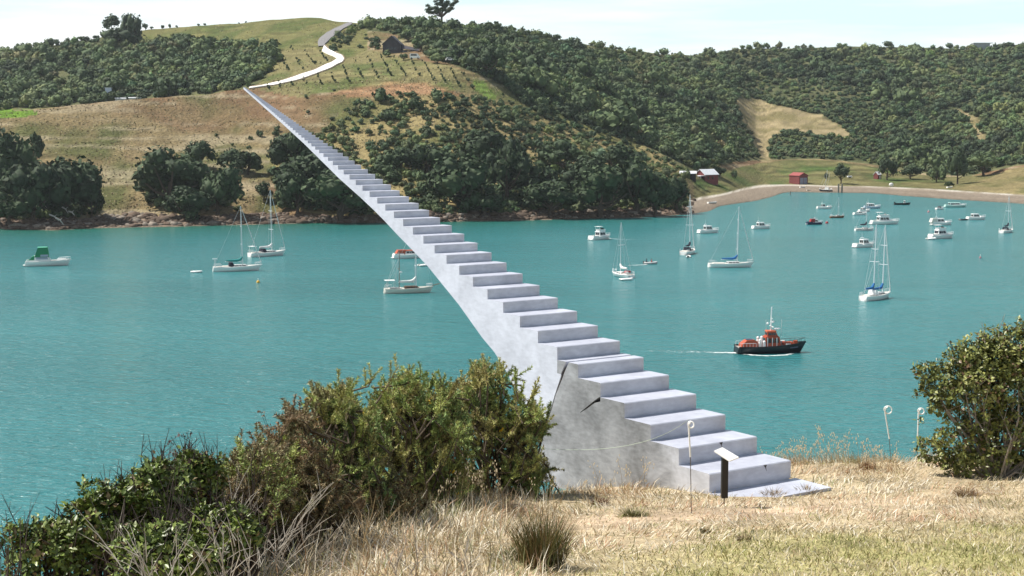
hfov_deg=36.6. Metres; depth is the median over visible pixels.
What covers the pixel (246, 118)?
hill tussock
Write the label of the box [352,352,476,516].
gorse bush
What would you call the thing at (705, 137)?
hillside tree
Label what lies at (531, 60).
hillside tree
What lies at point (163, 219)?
shore rock
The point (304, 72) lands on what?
verge
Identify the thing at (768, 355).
wake foam
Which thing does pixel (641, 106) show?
valley tree
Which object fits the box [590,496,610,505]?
grass tussock
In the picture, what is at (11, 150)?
shore tree
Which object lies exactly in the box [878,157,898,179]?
meadow tree
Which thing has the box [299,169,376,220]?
shore tree
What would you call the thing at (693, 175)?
open carport
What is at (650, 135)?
hillside tree
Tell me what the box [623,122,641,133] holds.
hillside tree
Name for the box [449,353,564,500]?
gorse bush
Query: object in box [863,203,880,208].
motor launch
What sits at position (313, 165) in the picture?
shore tree
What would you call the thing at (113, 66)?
hillside tree
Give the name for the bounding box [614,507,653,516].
grass tussock
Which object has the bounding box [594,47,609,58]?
hillside tree
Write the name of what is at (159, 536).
cliff shrub
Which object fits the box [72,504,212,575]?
dead branch
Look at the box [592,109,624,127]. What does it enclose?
hillside tree
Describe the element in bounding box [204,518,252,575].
dead branch
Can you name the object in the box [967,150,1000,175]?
meadow tree
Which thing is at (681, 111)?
hillside tree
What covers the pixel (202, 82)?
hillside tree
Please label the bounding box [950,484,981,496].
grass tussock
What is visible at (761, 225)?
motor launch
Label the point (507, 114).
headland scrub
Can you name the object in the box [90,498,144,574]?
dead branch
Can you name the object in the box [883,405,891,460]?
fence standard
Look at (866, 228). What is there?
sailing yacht
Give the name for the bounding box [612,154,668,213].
shore tree
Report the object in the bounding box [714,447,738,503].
sign
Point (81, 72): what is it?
hillside tree
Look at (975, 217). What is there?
motor launch
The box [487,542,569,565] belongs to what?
grass clump
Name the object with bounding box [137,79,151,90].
hillside tree
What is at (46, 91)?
hillside tree
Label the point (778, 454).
seeding grass
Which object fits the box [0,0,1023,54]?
sky
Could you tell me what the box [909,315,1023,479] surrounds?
coastal shrub
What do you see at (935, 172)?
meadow tree
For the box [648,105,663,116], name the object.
hillside tree
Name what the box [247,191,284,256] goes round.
sailing yacht
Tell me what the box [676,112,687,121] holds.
hillside tree
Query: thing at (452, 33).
hillside tree
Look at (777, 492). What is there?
grass tussock
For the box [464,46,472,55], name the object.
hillside tree
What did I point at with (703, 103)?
hillside tree
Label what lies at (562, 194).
shore tree
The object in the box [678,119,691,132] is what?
hillside tree
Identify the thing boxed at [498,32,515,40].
hillside tree
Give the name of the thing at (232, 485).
gorse bush
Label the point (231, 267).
sailing yacht
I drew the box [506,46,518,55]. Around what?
hillside tree
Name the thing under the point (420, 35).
hillside tree
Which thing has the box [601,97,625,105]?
hillside tree
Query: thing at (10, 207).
shore tree
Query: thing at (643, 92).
hillside tree
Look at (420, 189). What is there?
slope shrub
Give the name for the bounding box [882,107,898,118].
hillside tree
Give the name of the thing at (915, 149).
hillside tree
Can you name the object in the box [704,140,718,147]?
hillside tree
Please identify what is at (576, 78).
hillside tree
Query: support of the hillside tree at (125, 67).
on the hills
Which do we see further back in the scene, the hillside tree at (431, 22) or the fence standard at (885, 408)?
the hillside tree at (431, 22)
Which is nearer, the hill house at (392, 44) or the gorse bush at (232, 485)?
the gorse bush at (232, 485)
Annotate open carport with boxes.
[679,171,696,181]
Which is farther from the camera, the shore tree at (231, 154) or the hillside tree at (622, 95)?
the hillside tree at (622, 95)
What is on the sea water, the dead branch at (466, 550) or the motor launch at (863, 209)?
the motor launch at (863, 209)
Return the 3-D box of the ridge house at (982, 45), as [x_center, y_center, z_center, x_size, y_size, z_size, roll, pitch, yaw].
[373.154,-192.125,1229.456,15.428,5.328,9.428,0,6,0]
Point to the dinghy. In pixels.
(655, 262)
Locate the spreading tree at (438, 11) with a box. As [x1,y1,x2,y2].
[424,0,458,19]
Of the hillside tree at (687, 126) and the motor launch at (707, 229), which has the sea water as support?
the motor launch at (707, 229)
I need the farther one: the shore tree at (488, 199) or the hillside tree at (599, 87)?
the hillside tree at (599, 87)
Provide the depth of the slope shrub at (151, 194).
493.43 m
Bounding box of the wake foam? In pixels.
[745,353,791,355]
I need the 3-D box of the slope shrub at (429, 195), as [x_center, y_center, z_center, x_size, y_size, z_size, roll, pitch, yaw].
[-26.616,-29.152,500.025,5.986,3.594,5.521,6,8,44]
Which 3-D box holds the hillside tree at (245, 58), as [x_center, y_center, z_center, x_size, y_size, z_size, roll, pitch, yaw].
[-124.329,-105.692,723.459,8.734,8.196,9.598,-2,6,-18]
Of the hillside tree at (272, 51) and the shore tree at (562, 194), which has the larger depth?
the hillside tree at (272, 51)
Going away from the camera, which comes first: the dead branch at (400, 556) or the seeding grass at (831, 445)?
the dead branch at (400, 556)
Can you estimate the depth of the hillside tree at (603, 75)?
778.97 m
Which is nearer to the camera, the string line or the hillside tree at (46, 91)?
the string line
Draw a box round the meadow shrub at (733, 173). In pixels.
[731,170,736,177]
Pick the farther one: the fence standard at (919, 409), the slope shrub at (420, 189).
the slope shrub at (420, 189)
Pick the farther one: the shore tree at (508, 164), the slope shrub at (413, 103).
the slope shrub at (413, 103)
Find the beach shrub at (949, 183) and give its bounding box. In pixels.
[944,181,953,186]
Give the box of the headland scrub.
[0,89,690,219]
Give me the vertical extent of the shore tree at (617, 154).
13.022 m
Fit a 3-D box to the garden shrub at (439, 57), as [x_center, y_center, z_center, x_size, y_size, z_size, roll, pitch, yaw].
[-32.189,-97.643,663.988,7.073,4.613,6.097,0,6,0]
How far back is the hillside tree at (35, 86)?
755.63 m
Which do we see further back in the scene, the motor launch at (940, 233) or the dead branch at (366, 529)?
the motor launch at (940, 233)
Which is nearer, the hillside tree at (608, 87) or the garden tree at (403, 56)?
the garden tree at (403, 56)
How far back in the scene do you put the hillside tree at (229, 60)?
725.74 m
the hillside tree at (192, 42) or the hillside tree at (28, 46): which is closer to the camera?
the hillside tree at (192, 42)
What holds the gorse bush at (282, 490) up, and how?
on the ground at (686, 512)
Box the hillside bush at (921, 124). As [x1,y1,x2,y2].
[0,14,1023,174]
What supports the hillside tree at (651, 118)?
on the hills
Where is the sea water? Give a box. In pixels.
[0,192,1023,575]
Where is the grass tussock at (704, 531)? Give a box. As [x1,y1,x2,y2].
[700,525,711,533]
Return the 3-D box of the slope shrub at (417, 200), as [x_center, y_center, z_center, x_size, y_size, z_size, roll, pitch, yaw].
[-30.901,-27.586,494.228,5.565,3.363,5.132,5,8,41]
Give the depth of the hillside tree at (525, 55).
743.93 m
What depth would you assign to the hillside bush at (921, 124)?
877.20 m
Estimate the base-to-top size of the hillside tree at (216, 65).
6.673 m
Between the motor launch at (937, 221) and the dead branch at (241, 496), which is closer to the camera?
the dead branch at (241, 496)
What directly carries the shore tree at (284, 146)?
on the hills
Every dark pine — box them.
[100,26,146,44]
[102,13,120,29]
[120,13,142,35]
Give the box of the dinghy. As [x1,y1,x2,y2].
[643,261,657,263]
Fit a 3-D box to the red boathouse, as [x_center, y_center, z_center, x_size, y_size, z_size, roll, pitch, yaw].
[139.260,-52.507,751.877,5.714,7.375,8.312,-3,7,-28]
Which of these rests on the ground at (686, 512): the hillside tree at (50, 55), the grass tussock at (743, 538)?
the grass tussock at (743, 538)
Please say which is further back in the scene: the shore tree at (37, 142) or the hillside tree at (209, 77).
the hillside tree at (209, 77)
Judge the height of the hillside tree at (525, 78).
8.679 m
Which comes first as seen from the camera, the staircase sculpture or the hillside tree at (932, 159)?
the staircase sculpture
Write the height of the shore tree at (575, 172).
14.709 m
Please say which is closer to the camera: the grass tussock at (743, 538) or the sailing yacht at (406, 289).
the grass tussock at (743, 538)
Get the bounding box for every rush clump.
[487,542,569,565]
[493,498,586,570]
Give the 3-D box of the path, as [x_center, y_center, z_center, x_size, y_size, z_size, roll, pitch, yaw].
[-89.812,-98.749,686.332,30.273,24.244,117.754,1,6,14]
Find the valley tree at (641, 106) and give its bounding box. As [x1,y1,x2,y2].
[633,102,651,117]
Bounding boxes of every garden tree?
[371,40,380,47]
[398,32,415,41]
[399,53,407,59]
[413,41,427,51]
[443,53,454,62]
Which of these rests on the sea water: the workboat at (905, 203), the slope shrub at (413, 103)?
the workboat at (905, 203)
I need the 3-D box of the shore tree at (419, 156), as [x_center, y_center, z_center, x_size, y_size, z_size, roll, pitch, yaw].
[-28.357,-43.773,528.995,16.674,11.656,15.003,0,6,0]
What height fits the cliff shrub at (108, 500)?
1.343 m
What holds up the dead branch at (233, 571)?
on the ground at (686, 512)
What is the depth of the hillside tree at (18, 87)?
731.87 m
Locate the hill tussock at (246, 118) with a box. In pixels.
[0,22,586,209]
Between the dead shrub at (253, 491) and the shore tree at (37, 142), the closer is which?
the dead shrub at (253, 491)
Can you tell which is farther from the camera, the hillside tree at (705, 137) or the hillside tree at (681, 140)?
the hillside tree at (705, 137)
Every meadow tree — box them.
[687,143,715,159]
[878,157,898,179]
[898,165,922,178]
[926,163,947,181]
[945,147,970,183]
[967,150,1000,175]
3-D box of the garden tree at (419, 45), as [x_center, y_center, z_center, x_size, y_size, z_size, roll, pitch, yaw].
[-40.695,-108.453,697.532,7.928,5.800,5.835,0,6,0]
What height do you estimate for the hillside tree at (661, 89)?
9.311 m
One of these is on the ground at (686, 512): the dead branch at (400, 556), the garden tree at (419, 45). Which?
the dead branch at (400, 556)
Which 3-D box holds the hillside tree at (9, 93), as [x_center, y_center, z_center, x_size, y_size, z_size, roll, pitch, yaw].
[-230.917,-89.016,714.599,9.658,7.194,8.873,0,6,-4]
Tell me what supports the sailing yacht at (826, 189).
on the sea water
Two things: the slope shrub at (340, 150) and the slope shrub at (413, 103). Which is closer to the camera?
the slope shrub at (340, 150)
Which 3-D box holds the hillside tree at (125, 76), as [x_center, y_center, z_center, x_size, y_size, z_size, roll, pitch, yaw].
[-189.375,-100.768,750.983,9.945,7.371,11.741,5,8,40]
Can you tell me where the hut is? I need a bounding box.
[873,172,881,178]
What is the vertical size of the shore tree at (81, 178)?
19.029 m
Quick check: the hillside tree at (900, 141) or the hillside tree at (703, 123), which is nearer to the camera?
the hillside tree at (703, 123)
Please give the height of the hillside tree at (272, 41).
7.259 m
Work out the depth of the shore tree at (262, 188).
495.01 m
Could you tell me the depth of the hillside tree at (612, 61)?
871.72 m
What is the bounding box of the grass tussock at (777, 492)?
[757,485,789,496]
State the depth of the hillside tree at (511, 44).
763.76 m
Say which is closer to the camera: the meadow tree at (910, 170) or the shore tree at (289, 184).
the shore tree at (289, 184)
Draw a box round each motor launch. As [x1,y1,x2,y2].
[23,247,70,266]
[391,250,418,258]
[588,226,609,239]
[696,223,718,233]
[751,221,770,228]
[806,217,822,224]
[816,202,831,208]
[851,237,874,247]
[852,211,865,214]
[858,207,869,211]
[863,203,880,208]
[868,212,898,224]
[928,226,953,238]
[929,213,951,224]
[944,202,966,206]
[966,214,985,219]
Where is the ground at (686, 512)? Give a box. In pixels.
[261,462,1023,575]
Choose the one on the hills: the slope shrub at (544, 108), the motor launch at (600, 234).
the slope shrub at (544, 108)
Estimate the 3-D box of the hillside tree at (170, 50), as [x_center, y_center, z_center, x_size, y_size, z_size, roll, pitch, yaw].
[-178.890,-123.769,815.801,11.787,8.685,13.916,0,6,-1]
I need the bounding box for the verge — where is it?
[249,44,344,88]
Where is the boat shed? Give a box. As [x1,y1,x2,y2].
[697,169,718,184]
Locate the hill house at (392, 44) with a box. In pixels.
[382,35,419,53]
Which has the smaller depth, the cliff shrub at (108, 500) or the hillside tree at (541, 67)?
the cliff shrub at (108, 500)
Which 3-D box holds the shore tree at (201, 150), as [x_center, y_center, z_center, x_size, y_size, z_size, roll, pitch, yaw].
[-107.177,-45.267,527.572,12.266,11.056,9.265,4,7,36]
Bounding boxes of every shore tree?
[0,126,41,200]
[0,159,71,220]
[0,186,35,224]
[28,131,44,157]
[47,155,104,207]
[80,190,104,216]
[131,145,210,198]
[162,185,211,221]
[179,140,217,163]
[199,159,244,214]
[215,148,240,166]
[234,151,263,174]
[255,181,273,201]
[266,131,312,166]
[270,149,330,181]
[274,169,314,214]
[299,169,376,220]
[374,146,410,168]
[405,143,453,172]
[426,154,491,210]
[453,128,503,161]
[459,186,508,216]
[480,134,532,196]
[508,161,562,190]
[522,179,581,215]
[534,136,581,167]
[559,155,604,183]
[567,164,626,217]
[604,144,645,166]
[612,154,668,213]
[632,181,676,216]
[663,174,689,211]
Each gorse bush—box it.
[167,447,277,574]
[218,422,326,574]
[246,394,368,559]
[300,368,411,533]
[320,471,444,534]
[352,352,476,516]
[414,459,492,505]
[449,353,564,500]
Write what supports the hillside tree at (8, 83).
on the hills
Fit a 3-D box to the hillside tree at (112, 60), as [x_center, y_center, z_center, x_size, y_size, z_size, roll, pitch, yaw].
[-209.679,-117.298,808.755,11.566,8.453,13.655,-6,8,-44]
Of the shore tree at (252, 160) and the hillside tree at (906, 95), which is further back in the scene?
the hillside tree at (906, 95)
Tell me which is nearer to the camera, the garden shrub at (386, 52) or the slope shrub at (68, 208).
the slope shrub at (68, 208)
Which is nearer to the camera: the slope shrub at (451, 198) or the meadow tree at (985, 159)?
the slope shrub at (451, 198)
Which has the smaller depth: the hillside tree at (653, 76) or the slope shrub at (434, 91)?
the slope shrub at (434, 91)
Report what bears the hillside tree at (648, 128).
on the hills
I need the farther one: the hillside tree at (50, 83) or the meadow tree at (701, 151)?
the hillside tree at (50, 83)
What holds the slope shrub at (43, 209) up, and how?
on the hills
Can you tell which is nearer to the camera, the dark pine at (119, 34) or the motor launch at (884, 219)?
the motor launch at (884, 219)
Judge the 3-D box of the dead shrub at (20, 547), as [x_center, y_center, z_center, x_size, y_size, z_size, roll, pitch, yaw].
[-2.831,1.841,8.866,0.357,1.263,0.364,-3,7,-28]
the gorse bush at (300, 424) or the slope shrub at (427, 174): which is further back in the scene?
the slope shrub at (427, 174)
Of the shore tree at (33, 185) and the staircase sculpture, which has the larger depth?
the shore tree at (33, 185)
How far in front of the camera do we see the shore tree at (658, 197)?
508.14 m
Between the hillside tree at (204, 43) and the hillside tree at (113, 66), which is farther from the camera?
the hillside tree at (204, 43)
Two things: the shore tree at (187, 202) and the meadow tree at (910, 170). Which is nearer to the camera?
the shore tree at (187, 202)
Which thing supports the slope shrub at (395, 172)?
on the hills
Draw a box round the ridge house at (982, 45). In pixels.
[970,43,990,48]
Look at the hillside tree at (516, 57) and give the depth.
730.08 m
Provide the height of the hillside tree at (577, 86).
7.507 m
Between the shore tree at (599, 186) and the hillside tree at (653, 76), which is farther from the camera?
the hillside tree at (653, 76)
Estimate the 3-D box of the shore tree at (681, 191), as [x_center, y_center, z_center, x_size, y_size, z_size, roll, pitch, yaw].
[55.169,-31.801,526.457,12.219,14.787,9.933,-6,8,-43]
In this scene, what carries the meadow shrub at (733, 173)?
on the hills
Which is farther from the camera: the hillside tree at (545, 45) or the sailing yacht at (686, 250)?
the hillside tree at (545, 45)
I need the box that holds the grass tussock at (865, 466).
[855,460,877,469]
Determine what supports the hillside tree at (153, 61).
on the hills
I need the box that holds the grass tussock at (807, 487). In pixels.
[792,483,825,494]
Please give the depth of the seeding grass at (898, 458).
18.79 m
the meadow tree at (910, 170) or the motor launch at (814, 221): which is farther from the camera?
the meadow tree at (910, 170)
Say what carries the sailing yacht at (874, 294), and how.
on the sea water
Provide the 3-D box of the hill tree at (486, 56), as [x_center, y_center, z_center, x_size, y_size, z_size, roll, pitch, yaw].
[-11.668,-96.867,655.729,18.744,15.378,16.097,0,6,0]
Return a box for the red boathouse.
[788,172,808,184]
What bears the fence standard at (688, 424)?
on the ground at (686, 512)
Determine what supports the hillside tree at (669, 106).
on the hills
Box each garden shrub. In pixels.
[382,49,390,56]
[429,55,444,63]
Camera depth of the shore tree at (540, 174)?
508.69 m
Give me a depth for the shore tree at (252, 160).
522.76 m
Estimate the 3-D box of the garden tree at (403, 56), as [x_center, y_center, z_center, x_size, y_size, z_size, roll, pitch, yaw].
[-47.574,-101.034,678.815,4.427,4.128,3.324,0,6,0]
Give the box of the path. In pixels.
[249,45,343,88]
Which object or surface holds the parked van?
on the hills
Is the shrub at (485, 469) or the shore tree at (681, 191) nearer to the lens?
the shrub at (485, 469)
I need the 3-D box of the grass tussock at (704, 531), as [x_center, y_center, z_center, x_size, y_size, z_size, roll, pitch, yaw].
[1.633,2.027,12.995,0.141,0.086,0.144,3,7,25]
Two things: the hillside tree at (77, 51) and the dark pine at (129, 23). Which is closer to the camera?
the hillside tree at (77, 51)
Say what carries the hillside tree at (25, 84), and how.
on the hills
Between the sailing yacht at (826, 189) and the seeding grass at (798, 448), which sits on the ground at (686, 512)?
the seeding grass at (798, 448)
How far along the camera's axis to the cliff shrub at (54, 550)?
9.12 m
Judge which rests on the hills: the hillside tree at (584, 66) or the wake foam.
the hillside tree at (584, 66)
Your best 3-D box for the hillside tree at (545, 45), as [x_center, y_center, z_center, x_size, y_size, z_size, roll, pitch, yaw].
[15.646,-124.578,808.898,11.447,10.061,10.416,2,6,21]
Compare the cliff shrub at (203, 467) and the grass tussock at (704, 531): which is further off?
the grass tussock at (704, 531)
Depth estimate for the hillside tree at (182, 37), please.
857.51 m
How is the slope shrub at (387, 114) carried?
on the hills
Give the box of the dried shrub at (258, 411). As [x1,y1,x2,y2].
[256,410,282,432]
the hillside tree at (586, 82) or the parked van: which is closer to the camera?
the parked van
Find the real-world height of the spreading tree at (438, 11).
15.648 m
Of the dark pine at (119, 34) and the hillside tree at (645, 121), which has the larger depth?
the dark pine at (119, 34)
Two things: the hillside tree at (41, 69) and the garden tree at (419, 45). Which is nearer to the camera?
the garden tree at (419, 45)
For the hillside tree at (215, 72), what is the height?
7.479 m
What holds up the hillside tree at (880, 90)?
on the hills
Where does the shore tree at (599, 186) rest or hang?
on the hills
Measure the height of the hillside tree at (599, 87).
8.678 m
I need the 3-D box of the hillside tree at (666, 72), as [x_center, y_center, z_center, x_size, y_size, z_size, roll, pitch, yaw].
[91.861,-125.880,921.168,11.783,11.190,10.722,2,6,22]
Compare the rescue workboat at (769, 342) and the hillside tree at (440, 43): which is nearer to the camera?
the rescue workboat at (769, 342)
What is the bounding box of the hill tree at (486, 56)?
[462,42,506,69]
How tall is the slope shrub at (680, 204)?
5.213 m
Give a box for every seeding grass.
[435,454,504,512]
[522,476,599,506]
[590,454,653,503]
[760,442,811,464]
[785,436,841,468]
[806,425,863,468]
[819,438,881,468]
[861,445,898,467]
[877,441,935,467]
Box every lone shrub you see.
[256,129,263,136]
[272,130,279,135]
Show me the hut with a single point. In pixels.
(877, 175)
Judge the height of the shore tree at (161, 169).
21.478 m
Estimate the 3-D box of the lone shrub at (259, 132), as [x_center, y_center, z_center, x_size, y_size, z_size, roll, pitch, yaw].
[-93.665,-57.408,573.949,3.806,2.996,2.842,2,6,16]
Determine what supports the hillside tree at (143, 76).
on the hills
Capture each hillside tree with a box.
[2,88,21,100]
[3,79,12,88]
[5,82,25,92]
[11,79,31,89]
[14,43,31,51]
[31,80,49,88]
[33,63,53,75]
[37,86,56,97]
[38,41,54,53]
[41,49,66,61]
[42,80,65,88]
[46,92,63,101]
[58,49,70,60]
[67,46,93,55]
[69,88,83,100]
[71,66,95,79]
[81,77,92,82]
[97,56,121,65]
[101,37,116,46]
[102,75,126,91]
[106,62,120,72]
[107,90,122,100]
[112,73,130,79]
[119,61,133,75]
[133,71,156,81]
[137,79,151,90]
[147,55,162,67]
[152,76,178,97]
[164,45,182,55]
[165,76,181,84]
[167,56,185,67]
[171,33,190,41]
[189,35,214,51]
[190,38,198,48]
[194,79,208,88]
[196,50,212,60]
[202,73,215,81]
[205,69,225,75]
[210,59,222,69]
[220,54,239,66]
[238,53,255,63]
[258,38,281,49]
[264,44,285,61]
[414,31,427,40]
[425,15,442,28]
[426,48,441,56]
[431,38,447,49]
[443,18,460,28]
[444,29,458,37]
[462,26,479,37]
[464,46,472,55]
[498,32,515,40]
[506,40,525,50]
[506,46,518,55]
[508,52,520,63]
[517,69,534,86]
[518,53,551,70]
[522,51,533,57]
[529,68,561,96]
[536,41,551,53]
[539,64,551,72]
[570,80,588,91]
[571,57,596,77]
[571,74,585,83]
[571,92,593,109]
[577,86,596,100]
[583,78,591,87]
[590,76,611,91]
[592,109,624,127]
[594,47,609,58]
[596,75,612,91]
[598,71,610,80]
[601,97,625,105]
[601,100,641,130]
[606,58,616,64]
[617,89,629,101]
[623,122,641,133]
[628,94,640,103]
[629,90,639,97]
[637,116,652,125]
[638,88,649,96]
[641,125,656,133]
[642,129,657,141]
[644,68,664,86]
[646,115,656,127]
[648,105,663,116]
[651,81,669,97]
[657,67,674,81]
[658,138,675,154]
[662,102,681,111]
[664,111,681,122]
[671,140,684,154]
[674,109,693,120]
[674,137,689,152]
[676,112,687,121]
[678,103,693,116]
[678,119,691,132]
[682,136,705,146]
[690,114,712,130]
[694,96,715,110]
[696,131,712,142]
[700,157,709,167]
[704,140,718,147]
[809,55,827,68]
[870,83,891,98]
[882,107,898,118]
[890,135,907,146]
[891,149,915,162]
[892,87,921,101]
[893,65,910,73]
[904,144,921,158]
[921,152,946,170]
[933,145,956,155]
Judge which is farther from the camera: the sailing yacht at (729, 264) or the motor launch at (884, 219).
the motor launch at (884, 219)
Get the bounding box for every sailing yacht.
[212,206,261,271]
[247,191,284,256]
[383,249,439,293]
[612,223,634,277]
[679,198,694,254]
[707,207,752,267]
[819,174,832,191]
[829,202,844,217]
[854,203,873,230]
[859,224,890,300]
[998,198,1012,232]
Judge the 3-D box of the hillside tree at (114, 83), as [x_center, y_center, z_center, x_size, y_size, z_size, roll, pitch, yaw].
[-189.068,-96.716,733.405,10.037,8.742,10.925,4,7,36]
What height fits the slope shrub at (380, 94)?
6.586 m
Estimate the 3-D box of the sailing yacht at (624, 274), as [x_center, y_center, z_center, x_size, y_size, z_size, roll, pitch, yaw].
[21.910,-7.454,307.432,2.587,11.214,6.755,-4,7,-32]
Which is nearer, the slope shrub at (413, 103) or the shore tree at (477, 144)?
the shore tree at (477, 144)
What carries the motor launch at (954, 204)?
on the sea water
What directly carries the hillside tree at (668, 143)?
on the hills
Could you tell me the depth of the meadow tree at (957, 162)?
720.56 m
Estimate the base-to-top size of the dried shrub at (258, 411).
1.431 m
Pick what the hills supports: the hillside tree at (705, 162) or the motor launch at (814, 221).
the hillside tree at (705, 162)
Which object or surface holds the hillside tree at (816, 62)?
on the hills
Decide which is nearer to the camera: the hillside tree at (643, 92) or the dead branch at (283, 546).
the dead branch at (283, 546)
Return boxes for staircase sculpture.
[243,87,830,496]
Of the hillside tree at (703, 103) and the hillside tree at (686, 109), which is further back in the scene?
the hillside tree at (703, 103)
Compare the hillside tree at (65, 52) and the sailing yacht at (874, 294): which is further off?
the hillside tree at (65, 52)
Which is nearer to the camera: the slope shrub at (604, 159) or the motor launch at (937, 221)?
the motor launch at (937, 221)
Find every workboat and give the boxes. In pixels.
[734,307,805,353]
[894,200,910,204]
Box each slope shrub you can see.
[41,207,53,217]
[59,206,77,216]
[143,191,155,196]
[276,196,295,208]
[330,145,343,154]
[365,167,375,173]
[371,87,390,100]
[371,159,395,174]
[378,108,397,120]
[384,172,404,181]
[386,170,402,177]
[406,97,425,109]
[409,197,424,204]
[410,181,427,196]
[422,192,437,198]
[424,170,432,179]
[428,87,442,98]
[449,194,460,202]
[530,103,548,115]
[596,155,609,163]
[669,199,683,210]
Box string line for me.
[540,419,688,449]
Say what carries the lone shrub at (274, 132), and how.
on the hills
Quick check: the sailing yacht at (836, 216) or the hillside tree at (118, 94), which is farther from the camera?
the hillside tree at (118, 94)
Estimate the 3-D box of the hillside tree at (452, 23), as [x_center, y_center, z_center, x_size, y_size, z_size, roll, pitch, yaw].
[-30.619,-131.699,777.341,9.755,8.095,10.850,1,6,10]
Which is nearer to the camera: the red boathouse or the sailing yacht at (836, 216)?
the sailing yacht at (836, 216)
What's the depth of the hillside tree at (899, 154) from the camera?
824.66 m
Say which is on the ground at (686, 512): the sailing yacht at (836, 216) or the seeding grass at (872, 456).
the seeding grass at (872, 456)
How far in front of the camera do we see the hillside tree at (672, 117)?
774.95 m
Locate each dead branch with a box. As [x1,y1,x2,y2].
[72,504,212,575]
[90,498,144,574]
[143,456,205,529]
[177,505,266,575]
[204,464,261,563]
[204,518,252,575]
[246,469,334,575]
[263,516,346,575]
[341,482,405,561]
[372,510,437,575]
[434,528,487,574]
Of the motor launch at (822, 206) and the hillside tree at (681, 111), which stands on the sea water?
the motor launch at (822, 206)
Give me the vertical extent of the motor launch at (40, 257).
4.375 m
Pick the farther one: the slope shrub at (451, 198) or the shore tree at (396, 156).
the shore tree at (396, 156)
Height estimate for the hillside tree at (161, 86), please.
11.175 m
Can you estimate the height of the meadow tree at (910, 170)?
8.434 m
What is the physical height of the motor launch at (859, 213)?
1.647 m
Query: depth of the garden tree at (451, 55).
668.25 m
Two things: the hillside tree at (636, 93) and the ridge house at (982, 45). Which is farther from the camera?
the ridge house at (982, 45)
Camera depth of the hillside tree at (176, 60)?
779.73 m
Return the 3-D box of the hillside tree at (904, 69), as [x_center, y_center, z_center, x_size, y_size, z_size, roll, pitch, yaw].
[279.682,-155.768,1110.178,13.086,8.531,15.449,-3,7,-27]
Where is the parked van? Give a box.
[410,53,419,58]
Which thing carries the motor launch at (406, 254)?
on the sea water
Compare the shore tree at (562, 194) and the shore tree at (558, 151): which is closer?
the shore tree at (562, 194)
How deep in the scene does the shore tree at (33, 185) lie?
450.49 m
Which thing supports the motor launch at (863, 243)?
on the sea water
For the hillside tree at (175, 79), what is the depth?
715.24 m
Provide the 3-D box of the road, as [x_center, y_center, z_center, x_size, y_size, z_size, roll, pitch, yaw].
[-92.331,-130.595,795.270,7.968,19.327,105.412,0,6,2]
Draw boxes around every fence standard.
[687,421,694,512]
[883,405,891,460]
[917,408,924,456]
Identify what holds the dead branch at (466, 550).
on the ground at (686, 512)
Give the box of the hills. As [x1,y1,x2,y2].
[0,18,1023,229]
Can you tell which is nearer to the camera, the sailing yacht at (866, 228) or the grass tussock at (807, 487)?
the grass tussock at (807, 487)
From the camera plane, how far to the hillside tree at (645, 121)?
724.61 m
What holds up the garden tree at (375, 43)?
on the hills
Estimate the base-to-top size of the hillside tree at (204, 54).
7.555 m
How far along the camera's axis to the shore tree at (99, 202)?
470.46 m
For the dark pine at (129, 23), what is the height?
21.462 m
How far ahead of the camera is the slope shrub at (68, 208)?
464.88 m
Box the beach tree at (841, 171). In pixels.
[833,163,849,183]
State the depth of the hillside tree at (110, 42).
869.31 m
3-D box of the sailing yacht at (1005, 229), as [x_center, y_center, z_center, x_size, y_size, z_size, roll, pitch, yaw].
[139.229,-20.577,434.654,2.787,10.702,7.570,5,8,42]
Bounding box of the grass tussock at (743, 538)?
[736,534,752,541]
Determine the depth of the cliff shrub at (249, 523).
9.52 m
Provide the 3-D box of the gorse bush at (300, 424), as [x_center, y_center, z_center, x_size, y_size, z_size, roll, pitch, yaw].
[-1.777,1.575,12.302,1.292,1.553,1.724,0,6,0]
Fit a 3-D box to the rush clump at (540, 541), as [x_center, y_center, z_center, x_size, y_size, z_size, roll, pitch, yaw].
[0.219,1.750,10.904,0.777,0.516,0.796,0,6,0]
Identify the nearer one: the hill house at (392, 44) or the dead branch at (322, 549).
the dead branch at (322, 549)
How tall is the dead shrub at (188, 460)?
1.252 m
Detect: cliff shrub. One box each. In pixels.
[0,493,123,575]
[45,460,161,575]
[92,495,230,575]
[114,430,206,530]
[169,432,233,522]
[183,481,275,575]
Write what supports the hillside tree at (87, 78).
on the hills
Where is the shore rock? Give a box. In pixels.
[0,198,695,229]
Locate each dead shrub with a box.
[0,492,46,575]
[140,432,213,519]
[217,439,271,571]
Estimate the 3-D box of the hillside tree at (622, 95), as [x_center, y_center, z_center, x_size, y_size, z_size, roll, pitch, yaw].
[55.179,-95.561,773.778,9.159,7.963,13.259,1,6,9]
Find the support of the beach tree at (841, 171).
on the hills
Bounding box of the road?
[318,22,351,46]
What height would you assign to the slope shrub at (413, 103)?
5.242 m
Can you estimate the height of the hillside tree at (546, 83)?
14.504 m
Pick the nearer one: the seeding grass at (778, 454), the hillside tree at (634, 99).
the seeding grass at (778, 454)

